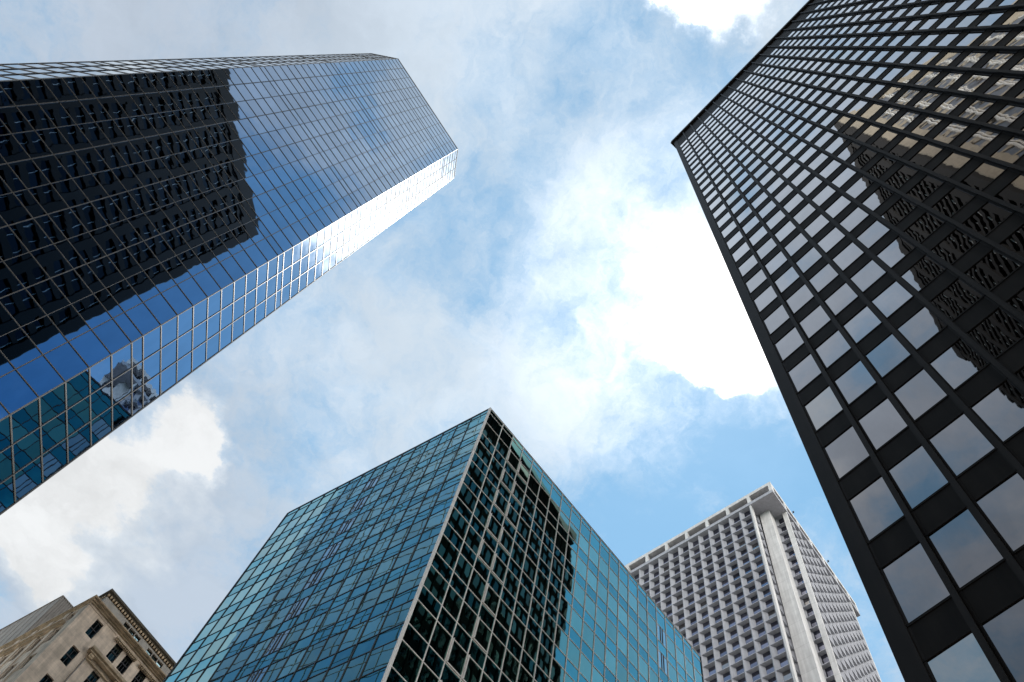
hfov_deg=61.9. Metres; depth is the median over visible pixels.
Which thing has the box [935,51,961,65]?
window
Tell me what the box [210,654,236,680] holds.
window
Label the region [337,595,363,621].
window
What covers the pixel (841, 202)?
window
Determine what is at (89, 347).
window pane
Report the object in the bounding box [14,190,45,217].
window pane
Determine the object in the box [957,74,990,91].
window
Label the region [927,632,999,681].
window
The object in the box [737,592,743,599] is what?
window
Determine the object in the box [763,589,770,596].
window
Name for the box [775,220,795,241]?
window
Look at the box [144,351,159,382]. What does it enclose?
window pane
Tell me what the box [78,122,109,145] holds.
window pane
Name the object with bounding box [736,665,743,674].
window
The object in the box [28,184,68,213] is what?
window pane
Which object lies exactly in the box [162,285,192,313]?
window pane
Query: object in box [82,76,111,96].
window pane
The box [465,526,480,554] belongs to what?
window
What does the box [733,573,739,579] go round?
window
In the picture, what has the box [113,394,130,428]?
window pane
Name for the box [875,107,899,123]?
window
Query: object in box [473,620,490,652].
window
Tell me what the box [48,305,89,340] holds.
window pane
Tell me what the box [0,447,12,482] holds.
window pane
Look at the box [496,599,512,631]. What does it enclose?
window
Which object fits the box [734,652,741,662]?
window
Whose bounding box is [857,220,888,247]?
window
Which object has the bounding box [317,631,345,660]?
window
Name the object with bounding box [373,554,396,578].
window
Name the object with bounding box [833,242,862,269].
window
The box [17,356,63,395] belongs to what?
window pane
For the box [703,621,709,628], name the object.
window
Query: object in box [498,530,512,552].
window
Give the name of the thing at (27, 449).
window pane
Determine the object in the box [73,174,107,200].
window pane
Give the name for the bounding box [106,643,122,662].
window
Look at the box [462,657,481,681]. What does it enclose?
window
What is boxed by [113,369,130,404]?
window pane
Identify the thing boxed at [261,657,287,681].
window
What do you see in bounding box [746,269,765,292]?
window
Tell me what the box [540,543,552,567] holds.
window
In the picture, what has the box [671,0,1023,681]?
black tower
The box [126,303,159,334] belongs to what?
window pane
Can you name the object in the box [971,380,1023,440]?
window
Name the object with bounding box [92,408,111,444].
window pane
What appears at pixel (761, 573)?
window
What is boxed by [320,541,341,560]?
vent window
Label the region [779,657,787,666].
window
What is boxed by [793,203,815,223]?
window
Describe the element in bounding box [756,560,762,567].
window
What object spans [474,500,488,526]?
window
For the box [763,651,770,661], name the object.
window
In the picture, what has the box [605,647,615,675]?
window
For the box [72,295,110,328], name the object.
window pane
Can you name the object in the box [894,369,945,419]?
window
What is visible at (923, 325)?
window
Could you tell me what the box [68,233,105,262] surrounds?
window pane
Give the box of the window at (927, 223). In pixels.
[904,212,943,242]
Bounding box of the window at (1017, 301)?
[1007,289,1023,313]
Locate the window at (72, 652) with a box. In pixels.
[60,646,78,665]
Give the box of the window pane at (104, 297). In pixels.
[95,289,122,316]
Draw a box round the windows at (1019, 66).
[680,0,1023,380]
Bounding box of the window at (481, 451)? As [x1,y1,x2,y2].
[475,441,491,466]
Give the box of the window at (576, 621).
[571,608,582,635]
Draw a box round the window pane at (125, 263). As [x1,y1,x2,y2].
[108,249,142,278]
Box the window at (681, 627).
[679,623,684,630]
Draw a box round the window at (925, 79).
[915,70,940,85]
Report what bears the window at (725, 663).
in the concrete tower at (749, 587)
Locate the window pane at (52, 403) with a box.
[40,383,64,424]
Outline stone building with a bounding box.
[0,588,175,681]
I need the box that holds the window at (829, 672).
[825,666,832,676]
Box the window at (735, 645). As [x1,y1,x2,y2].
[732,641,739,650]
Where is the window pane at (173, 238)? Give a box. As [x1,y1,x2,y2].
[161,229,189,254]
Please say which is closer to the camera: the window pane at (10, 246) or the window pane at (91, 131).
the window pane at (10, 246)
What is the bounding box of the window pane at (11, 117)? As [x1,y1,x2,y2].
[0,107,32,132]
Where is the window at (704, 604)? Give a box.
[701,601,706,608]
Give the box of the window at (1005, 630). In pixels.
[982,597,1023,681]
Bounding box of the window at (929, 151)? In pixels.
[909,144,942,166]
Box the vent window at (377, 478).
[362,476,379,491]
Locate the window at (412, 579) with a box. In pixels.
[396,565,426,594]
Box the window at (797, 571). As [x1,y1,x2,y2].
[794,568,800,574]
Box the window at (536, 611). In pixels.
[529,598,543,626]
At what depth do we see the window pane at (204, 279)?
77.46 m
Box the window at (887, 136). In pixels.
[871,130,896,148]
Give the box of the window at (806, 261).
[796,247,821,272]
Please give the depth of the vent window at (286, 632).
65.23 m
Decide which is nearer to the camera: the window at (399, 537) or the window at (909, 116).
the window at (909, 116)
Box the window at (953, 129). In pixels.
[933,122,968,142]
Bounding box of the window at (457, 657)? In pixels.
[446,639,466,677]
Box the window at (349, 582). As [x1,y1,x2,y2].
[337,571,361,595]
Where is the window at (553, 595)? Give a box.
[547,582,559,609]
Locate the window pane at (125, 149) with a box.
[113,141,142,164]
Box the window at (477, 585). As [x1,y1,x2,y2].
[468,570,485,600]
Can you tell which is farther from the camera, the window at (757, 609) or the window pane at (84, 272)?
the window at (757, 609)
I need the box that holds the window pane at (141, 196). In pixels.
[128,187,158,211]
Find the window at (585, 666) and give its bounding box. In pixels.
[580,652,591,681]
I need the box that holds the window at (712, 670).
[709,666,715,675]
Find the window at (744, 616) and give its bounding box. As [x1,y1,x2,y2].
[741,612,747,620]
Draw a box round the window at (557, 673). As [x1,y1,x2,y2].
[550,659,563,681]
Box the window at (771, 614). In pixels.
[768,609,775,618]
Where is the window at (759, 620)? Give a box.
[755,616,762,625]
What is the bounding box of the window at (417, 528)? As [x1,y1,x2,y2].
[406,518,427,539]
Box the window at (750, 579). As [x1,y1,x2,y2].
[747,576,753,583]
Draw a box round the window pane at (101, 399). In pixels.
[91,382,110,419]
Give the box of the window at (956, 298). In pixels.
[931,279,981,319]
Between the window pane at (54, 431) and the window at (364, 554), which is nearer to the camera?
the window pane at (54, 431)
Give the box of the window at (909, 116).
[892,111,918,128]
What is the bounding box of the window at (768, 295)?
[754,285,776,311]
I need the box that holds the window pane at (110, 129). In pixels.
[96,120,126,142]
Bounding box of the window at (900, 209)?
[881,198,915,224]
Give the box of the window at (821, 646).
[817,642,824,650]
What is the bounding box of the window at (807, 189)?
[801,177,821,194]
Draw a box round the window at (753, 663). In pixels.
[749,658,757,667]
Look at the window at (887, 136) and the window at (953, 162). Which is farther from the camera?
the window at (887, 136)
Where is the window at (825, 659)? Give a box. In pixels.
[821,654,828,663]
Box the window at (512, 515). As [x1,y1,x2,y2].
[505,506,518,528]
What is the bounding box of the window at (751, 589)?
[749,585,755,592]
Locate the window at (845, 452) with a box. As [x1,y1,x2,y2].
[825,426,868,478]
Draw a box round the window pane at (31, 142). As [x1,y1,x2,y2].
[13,131,51,157]
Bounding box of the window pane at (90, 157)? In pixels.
[75,148,108,172]
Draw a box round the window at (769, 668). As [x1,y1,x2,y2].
[765,663,773,673]
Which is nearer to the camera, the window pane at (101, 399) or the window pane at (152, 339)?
the window pane at (101, 399)
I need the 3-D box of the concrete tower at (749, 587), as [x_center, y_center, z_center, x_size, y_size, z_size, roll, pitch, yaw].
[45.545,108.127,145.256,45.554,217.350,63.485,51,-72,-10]
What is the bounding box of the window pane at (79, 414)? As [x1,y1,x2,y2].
[67,397,89,435]
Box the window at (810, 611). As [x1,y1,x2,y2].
[806,608,813,616]
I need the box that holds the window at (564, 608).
[559,596,570,623]
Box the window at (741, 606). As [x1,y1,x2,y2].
[739,602,745,609]
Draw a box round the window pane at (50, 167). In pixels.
[32,155,70,182]
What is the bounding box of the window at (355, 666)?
[341,652,369,681]
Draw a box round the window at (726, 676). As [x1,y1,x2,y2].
[723,671,730,681]
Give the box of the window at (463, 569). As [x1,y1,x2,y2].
[454,554,472,584]
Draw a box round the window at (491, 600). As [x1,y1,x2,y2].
[482,586,498,614]
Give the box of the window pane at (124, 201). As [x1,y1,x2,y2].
[111,192,142,217]
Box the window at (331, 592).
[319,580,343,603]
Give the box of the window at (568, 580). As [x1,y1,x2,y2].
[563,568,573,594]
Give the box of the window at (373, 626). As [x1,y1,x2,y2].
[359,612,386,641]
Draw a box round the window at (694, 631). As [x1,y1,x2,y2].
[691,628,697,635]
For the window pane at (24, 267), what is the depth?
59.38 m
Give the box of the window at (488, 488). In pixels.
[482,478,496,501]
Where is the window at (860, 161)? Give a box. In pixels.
[851,149,876,168]
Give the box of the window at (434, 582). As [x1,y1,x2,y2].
[424,566,447,603]
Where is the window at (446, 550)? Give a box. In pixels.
[436,535,458,568]
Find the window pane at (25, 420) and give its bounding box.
[12,400,38,442]
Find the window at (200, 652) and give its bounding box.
[185,644,210,667]
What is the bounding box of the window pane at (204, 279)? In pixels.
[193,270,220,295]
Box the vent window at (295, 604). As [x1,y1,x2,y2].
[284,597,308,620]
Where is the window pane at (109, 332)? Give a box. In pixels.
[92,319,129,352]
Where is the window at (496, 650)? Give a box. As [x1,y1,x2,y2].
[487,633,504,668]
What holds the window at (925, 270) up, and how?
in the black tower at (854, 169)
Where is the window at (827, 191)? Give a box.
[812,185,834,205]
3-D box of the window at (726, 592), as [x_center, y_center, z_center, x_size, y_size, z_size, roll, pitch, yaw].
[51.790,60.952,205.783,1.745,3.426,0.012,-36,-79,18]
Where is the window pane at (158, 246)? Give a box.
[145,235,175,261]
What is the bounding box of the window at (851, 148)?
[837,143,859,159]
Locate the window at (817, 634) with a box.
[813,630,820,638]
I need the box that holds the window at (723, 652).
[720,648,726,656]
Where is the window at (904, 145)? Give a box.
[888,137,917,156]
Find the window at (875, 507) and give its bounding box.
[850,476,903,539]
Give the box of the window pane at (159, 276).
[145,264,175,291]
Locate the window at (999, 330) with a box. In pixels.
[968,308,1023,356]
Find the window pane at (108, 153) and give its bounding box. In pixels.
[94,144,126,168]
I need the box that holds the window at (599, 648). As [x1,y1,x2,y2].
[594,635,604,662]
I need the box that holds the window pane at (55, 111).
[39,102,74,126]
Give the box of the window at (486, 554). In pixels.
[478,542,493,566]
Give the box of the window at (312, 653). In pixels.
[297,639,326,669]
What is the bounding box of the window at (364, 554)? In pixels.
[353,543,375,564]
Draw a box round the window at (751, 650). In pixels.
[747,646,754,655]
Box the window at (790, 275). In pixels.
[775,266,798,291]
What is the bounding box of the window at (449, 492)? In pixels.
[435,482,459,504]
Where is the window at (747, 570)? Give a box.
[745,566,750,573]
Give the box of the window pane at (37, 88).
[21,79,56,102]
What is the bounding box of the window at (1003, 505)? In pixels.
[976,472,1023,550]
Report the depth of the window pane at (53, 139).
69.22 m
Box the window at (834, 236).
[818,227,844,251]
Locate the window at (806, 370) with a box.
[789,354,820,390]
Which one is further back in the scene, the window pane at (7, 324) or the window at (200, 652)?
the window at (200, 652)
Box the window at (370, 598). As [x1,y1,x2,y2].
[357,586,382,612]
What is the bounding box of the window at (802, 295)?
[786,284,812,312]
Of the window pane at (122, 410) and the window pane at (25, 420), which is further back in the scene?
the window pane at (122, 410)
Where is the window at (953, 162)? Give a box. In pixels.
[933,152,970,177]
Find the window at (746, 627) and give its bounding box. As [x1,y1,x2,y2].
[743,623,749,631]
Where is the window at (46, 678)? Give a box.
[39,674,52,681]
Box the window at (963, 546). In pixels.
[929,508,1002,587]
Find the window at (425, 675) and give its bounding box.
[417,663,438,681]
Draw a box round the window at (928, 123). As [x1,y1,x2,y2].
[911,116,941,135]
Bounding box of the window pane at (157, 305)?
[144,294,176,323]
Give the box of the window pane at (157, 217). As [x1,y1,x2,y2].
[145,208,173,233]
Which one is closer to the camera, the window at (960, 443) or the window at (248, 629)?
the window at (960, 443)
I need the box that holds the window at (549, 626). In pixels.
[542,612,555,641]
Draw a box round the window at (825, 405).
[805,386,841,429]
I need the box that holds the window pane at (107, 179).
[93,170,125,195]
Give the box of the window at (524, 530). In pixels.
[517,517,529,542]
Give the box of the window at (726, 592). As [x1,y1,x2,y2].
[723,589,729,595]
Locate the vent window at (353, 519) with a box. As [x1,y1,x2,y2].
[336,517,355,535]
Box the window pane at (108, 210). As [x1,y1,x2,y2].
[91,197,125,224]
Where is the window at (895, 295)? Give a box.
[872,281,911,316]
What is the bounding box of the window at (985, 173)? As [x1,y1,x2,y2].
[961,162,1004,190]
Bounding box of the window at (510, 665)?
[502,649,518,681]
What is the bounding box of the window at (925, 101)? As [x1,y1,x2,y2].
[913,92,940,108]
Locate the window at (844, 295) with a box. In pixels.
[825,282,856,314]
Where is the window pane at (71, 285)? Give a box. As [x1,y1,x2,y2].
[51,270,91,302]
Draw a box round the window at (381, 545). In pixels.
[371,535,392,556]
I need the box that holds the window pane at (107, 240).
[89,226,124,254]
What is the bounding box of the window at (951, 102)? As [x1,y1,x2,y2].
[934,95,965,113]
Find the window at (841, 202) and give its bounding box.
[825,195,849,217]
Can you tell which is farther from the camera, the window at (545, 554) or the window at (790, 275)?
the window at (545, 554)
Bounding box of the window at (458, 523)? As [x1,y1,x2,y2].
[448,507,468,539]
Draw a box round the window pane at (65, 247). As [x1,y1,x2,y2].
[55,240,84,267]
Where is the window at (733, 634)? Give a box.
[730,630,737,638]
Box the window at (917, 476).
[889,445,947,507]
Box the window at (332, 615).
[318,603,344,630]
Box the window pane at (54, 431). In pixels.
[42,412,65,452]
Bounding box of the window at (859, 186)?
[845,176,871,197]
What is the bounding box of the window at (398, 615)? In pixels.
[380,600,412,632]
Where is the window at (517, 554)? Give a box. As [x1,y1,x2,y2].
[511,542,524,568]
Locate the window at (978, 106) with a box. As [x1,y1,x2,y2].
[958,99,993,119]
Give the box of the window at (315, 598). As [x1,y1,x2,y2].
[301,588,325,612]
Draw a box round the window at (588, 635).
[582,622,593,649]
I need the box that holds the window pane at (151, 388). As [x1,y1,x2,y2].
[144,374,159,405]
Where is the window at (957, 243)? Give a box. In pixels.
[931,229,977,263]
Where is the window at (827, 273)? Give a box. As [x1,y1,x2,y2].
[809,264,837,291]
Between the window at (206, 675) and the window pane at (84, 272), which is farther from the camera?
the window at (206, 675)
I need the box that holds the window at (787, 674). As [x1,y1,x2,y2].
[782,669,791,680]
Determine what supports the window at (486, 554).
in the glass office block
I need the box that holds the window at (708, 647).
[706,643,712,651]
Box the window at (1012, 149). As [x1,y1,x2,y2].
[990,136,1023,162]
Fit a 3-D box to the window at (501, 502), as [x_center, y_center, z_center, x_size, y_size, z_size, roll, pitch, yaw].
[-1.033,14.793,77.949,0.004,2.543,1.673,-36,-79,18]
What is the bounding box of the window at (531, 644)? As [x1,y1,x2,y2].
[523,629,538,661]
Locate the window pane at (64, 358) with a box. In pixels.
[45,343,87,380]
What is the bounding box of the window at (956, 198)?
[932,188,973,216]
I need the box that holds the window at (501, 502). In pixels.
[494,490,507,515]
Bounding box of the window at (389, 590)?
[376,576,402,603]
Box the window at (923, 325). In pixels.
[898,307,945,348]
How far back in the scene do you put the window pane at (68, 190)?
67.58 m
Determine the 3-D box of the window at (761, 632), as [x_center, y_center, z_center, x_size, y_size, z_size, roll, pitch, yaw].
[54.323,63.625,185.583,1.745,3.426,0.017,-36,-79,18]
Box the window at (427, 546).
[411,534,438,560]
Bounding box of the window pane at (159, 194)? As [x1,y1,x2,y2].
[145,183,173,206]
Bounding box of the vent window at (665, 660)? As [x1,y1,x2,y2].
[658,650,667,675]
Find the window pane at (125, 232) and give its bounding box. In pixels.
[109,219,142,246]
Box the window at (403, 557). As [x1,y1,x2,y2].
[392,545,415,569]
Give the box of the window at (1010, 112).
[987,104,1023,126]
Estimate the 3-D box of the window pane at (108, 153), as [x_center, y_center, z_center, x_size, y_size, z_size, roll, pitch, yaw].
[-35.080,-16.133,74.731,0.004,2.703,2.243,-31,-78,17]
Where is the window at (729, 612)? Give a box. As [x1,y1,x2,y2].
[727,608,733,616]
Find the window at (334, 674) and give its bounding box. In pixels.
[323,662,347,681]
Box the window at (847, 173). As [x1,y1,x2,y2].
[832,168,855,187]
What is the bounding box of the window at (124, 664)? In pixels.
[116,655,132,673]
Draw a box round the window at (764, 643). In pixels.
[760,639,767,648]
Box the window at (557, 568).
[551,555,562,581]
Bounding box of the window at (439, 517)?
[423,507,449,531]
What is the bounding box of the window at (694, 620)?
[690,617,696,624]
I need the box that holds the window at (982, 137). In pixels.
[960,128,998,152]
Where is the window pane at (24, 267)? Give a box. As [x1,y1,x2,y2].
[4,253,48,287]
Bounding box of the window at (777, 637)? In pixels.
[773,632,781,641]
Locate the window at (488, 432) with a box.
[482,423,497,446]
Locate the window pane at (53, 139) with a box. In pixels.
[36,128,72,153]
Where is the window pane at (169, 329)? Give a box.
[162,317,176,346]
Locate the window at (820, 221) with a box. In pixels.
[804,214,828,236]
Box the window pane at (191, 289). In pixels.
[178,277,206,304]
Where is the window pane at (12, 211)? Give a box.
[0,193,31,224]
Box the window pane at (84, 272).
[75,265,103,292]
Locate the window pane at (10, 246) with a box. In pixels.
[0,226,27,260]
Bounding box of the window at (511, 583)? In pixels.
[504,569,518,598]
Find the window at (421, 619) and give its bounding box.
[409,600,435,642]
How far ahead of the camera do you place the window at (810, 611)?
191.82 m
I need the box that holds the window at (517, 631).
[510,615,525,646]
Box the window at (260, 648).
[245,637,272,664]
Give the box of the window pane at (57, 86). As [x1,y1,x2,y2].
[43,78,76,100]
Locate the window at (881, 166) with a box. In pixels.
[867,157,895,177]
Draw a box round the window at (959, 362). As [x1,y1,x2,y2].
[930,339,986,388]
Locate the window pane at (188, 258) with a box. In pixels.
[177,249,204,275]
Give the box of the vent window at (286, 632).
[262,629,289,656]
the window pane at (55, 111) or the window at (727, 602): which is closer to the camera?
the window pane at (55, 111)
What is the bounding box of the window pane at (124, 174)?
[111,166,142,190]
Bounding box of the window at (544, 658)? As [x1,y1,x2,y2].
[537,644,551,676]
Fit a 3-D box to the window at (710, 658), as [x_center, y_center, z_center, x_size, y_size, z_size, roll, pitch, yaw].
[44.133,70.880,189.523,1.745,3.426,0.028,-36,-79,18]
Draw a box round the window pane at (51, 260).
[30,245,72,277]
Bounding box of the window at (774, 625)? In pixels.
[771,621,778,629]
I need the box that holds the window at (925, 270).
[901,255,943,290]
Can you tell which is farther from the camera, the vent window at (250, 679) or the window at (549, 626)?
the window at (549, 626)
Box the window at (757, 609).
[753,606,760,614]
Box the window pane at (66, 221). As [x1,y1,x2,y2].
[49,209,86,238]
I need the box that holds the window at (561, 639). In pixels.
[555,625,567,654]
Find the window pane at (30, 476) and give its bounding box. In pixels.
[15,457,41,500]
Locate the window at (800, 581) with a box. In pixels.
[797,577,803,584]
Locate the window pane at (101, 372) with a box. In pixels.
[90,356,110,392]
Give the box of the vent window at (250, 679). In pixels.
[247,666,267,681]
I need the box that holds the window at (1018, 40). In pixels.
[1005,30,1023,45]
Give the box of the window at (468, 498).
[458,483,476,512]
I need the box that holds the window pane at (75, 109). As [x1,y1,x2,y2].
[60,101,93,123]
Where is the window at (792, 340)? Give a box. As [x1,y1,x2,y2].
[775,327,803,359]
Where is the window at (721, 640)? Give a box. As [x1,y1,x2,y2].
[718,636,724,644]
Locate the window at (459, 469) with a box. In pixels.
[445,461,467,480]
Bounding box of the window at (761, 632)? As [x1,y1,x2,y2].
[758,628,765,636]
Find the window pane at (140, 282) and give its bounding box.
[126,271,159,301]
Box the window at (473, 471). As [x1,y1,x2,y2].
[467,461,484,487]
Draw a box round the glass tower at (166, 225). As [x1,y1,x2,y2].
[0,53,457,514]
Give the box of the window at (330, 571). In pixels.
[319,559,342,581]
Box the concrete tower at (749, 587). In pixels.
[625,482,881,681]
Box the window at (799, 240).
[784,233,807,255]
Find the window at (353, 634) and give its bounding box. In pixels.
[338,621,366,650]
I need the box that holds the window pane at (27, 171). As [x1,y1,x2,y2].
[9,160,48,187]
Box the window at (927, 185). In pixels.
[907,176,942,201]
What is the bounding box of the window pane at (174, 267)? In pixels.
[162,256,190,283]
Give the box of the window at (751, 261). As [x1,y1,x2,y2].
[739,255,757,275]
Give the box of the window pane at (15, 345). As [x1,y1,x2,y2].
[0,328,41,367]
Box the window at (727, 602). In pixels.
[725,598,731,605]
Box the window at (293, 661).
[277,649,305,678]
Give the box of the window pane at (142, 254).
[127,242,159,269]
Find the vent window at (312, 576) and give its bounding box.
[303,567,325,589]
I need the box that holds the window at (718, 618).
[715,615,721,622]
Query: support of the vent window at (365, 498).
in the glass office block
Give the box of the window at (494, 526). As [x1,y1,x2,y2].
[486,516,501,540]
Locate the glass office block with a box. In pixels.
[163,407,703,681]
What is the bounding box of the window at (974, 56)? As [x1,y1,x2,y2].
[956,51,986,66]
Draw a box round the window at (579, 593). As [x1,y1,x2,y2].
[574,581,584,606]
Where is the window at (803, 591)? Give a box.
[800,587,806,594]
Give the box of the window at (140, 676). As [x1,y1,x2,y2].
[131,670,145,681]
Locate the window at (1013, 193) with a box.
[995,174,1023,206]
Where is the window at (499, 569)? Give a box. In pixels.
[491,556,506,583]
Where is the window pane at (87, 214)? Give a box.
[71,203,106,230]
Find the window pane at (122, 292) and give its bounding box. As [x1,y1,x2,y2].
[107,280,141,310]
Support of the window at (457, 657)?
in the glass office block
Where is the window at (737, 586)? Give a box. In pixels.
[735,582,741,589]
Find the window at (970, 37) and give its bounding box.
[956,31,983,45]
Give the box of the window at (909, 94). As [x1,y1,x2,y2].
[895,89,919,104]
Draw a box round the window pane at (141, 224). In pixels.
[128,213,158,239]
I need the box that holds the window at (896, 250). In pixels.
[877,236,913,266]
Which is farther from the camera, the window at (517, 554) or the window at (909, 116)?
the window at (517, 554)
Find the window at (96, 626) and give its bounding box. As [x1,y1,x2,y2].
[85,620,102,638]
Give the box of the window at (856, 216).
[839,207,867,231]
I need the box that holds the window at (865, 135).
[856,125,879,141]
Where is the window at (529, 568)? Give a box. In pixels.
[523,555,536,582]
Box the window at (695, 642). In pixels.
[692,638,698,646]
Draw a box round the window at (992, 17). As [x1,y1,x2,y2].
[977,11,1005,25]
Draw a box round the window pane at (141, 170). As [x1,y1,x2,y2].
[129,162,158,185]
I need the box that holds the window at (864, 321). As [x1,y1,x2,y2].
[843,306,880,342]
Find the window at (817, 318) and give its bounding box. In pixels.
[799,305,829,337]
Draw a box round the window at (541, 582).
[535,569,547,595]
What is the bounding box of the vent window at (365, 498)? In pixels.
[350,495,368,512]
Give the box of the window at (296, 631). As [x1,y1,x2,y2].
[281,621,307,647]
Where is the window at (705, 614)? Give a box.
[702,611,707,618]
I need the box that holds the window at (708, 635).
[704,632,710,639]
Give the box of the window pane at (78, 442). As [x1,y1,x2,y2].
[68,423,89,461]
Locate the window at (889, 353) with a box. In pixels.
[866,334,909,376]
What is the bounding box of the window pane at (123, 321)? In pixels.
[114,313,141,340]
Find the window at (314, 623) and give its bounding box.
[299,612,325,639]
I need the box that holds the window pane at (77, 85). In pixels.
[63,77,95,98]
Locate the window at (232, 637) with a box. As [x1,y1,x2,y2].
[217,628,242,652]
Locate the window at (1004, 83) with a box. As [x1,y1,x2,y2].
[983,76,1020,95]
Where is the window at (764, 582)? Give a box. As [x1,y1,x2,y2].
[761,579,767,586]
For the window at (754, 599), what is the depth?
197.14 m
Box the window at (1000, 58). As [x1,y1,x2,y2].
[981,52,1015,68]
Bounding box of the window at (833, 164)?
[819,160,840,177]
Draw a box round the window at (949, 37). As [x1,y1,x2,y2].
[935,32,960,45]
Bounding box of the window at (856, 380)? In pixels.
[835,360,875,403]
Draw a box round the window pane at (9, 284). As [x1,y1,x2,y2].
[0,262,23,297]
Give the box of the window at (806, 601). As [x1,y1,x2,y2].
[803,597,810,605]
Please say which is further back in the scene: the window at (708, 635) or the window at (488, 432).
the window at (708, 635)
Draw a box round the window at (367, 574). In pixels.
[355,563,378,586]
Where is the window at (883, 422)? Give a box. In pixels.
[858,398,906,449]
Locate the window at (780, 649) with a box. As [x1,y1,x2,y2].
[776,644,784,653]
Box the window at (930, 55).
[916,51,940,64]
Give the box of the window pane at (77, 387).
[67,369,88,408]
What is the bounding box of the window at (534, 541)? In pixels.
[528,530,540,554]
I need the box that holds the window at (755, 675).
[752,670,759,681]
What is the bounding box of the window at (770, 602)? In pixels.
[765,599,772,607]
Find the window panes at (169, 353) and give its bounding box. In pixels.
[0,54,456,451]
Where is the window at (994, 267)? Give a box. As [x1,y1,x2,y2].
[965,250,1019,289]
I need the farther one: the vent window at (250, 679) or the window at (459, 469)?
the window at (459, 469)
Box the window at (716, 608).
[713,605,719,612]
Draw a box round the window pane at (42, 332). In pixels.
[22,316,66,353]
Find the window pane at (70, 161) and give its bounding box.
[55,151,90,177]
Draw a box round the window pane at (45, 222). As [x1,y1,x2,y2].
[35,215,65,242]
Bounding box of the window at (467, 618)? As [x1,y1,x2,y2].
[458,602,476,636]
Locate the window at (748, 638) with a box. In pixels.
[745,634,752,643]
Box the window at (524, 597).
[517,583,531,612]
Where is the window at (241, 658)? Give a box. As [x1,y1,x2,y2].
[227,646,254,672]
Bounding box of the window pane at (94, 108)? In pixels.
[79,99,110,120]
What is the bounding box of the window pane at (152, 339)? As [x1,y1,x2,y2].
[144,326,160,358]
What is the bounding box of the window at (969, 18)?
[955,13,980,26]
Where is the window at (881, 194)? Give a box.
[862,186,891,209]
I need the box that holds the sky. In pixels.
[0,0,904,681]
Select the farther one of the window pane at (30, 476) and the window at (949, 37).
the window at (949, 37)
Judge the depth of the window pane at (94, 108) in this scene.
76.37 m
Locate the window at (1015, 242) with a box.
[1000,225,1023,256]
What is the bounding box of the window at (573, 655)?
[567,639,579,669]
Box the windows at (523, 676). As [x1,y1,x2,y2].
[170,423,702,681]
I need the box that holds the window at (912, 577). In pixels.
[883,542,949,622]
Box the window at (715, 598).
[712,595,718,601]
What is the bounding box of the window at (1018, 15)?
[1001,9,1023,24]
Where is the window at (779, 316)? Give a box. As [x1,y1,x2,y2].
[764,304,788,333]
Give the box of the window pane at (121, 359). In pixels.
[112,344,130,378]
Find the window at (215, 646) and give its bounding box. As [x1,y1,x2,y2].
[201,636,226,659]
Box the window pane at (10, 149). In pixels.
[0,134,29,162]
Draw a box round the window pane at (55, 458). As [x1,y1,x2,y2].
[43,439,66,479]
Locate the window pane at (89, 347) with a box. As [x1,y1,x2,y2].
[70,330,109,366]
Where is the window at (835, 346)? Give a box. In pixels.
[816,330,850,366]
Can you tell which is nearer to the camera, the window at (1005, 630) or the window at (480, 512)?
the window at (1005, 630)
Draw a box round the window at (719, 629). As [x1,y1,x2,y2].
[716,625,722,633]
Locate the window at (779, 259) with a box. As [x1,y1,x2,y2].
[765,251,786,274]
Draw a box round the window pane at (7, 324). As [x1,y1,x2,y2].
[0,304,18,335]
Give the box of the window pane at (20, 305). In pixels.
[0,289,45,325]
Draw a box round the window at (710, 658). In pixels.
[707,654,713,663]
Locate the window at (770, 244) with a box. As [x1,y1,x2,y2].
[756,238,775,258]
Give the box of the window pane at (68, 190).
[52,179,88,206]
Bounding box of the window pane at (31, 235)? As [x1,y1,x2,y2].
[9,219,52,250]
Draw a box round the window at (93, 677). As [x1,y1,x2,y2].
[84,671,98,681]
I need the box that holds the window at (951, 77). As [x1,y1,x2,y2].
[934,72,963,87]
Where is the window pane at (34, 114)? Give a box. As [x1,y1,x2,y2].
[17,104,54,129]
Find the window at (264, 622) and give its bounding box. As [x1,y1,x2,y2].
[250,612,275,636]
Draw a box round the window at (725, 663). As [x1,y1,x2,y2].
[721,659,728,668]
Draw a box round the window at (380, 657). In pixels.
[361,640,396,675]
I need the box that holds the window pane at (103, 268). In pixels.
[88,256,123,286]
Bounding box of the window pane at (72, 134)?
[58,125,92,149]
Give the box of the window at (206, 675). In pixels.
[197,662,219,681]
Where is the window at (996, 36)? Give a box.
[979,30,1010,45]
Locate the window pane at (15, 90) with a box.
[0,81,36,104]
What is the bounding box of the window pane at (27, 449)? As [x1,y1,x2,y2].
[13,429,40,471]
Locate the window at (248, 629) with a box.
[234,621,258,644]
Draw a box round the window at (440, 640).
[429,622,451,659]
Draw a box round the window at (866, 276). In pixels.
[850,260,884,290]
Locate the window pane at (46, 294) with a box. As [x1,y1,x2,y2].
[27,279,69,313]
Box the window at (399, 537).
[388,526,409,548]
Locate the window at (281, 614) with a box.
[267,604,292,628]
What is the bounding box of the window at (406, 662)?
[392,640,421,681]
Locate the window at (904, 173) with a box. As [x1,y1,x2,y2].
[885,165,916,188]
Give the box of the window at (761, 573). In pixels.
[758,569,765,576]
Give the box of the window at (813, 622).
[810,618,817,626]
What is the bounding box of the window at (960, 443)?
[929,413,993,475]
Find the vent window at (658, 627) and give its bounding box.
[657,624,665,646]
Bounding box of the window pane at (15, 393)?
[0,370,37,412]
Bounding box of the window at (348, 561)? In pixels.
[336,551,358,573]
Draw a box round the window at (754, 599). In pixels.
[751,595,757,603]
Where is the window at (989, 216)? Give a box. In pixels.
[963,202,1011,235]
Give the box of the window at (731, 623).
[728,619,735,627]
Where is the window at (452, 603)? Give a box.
[443,585,462,620]
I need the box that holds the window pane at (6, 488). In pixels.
[0,476,13,512]

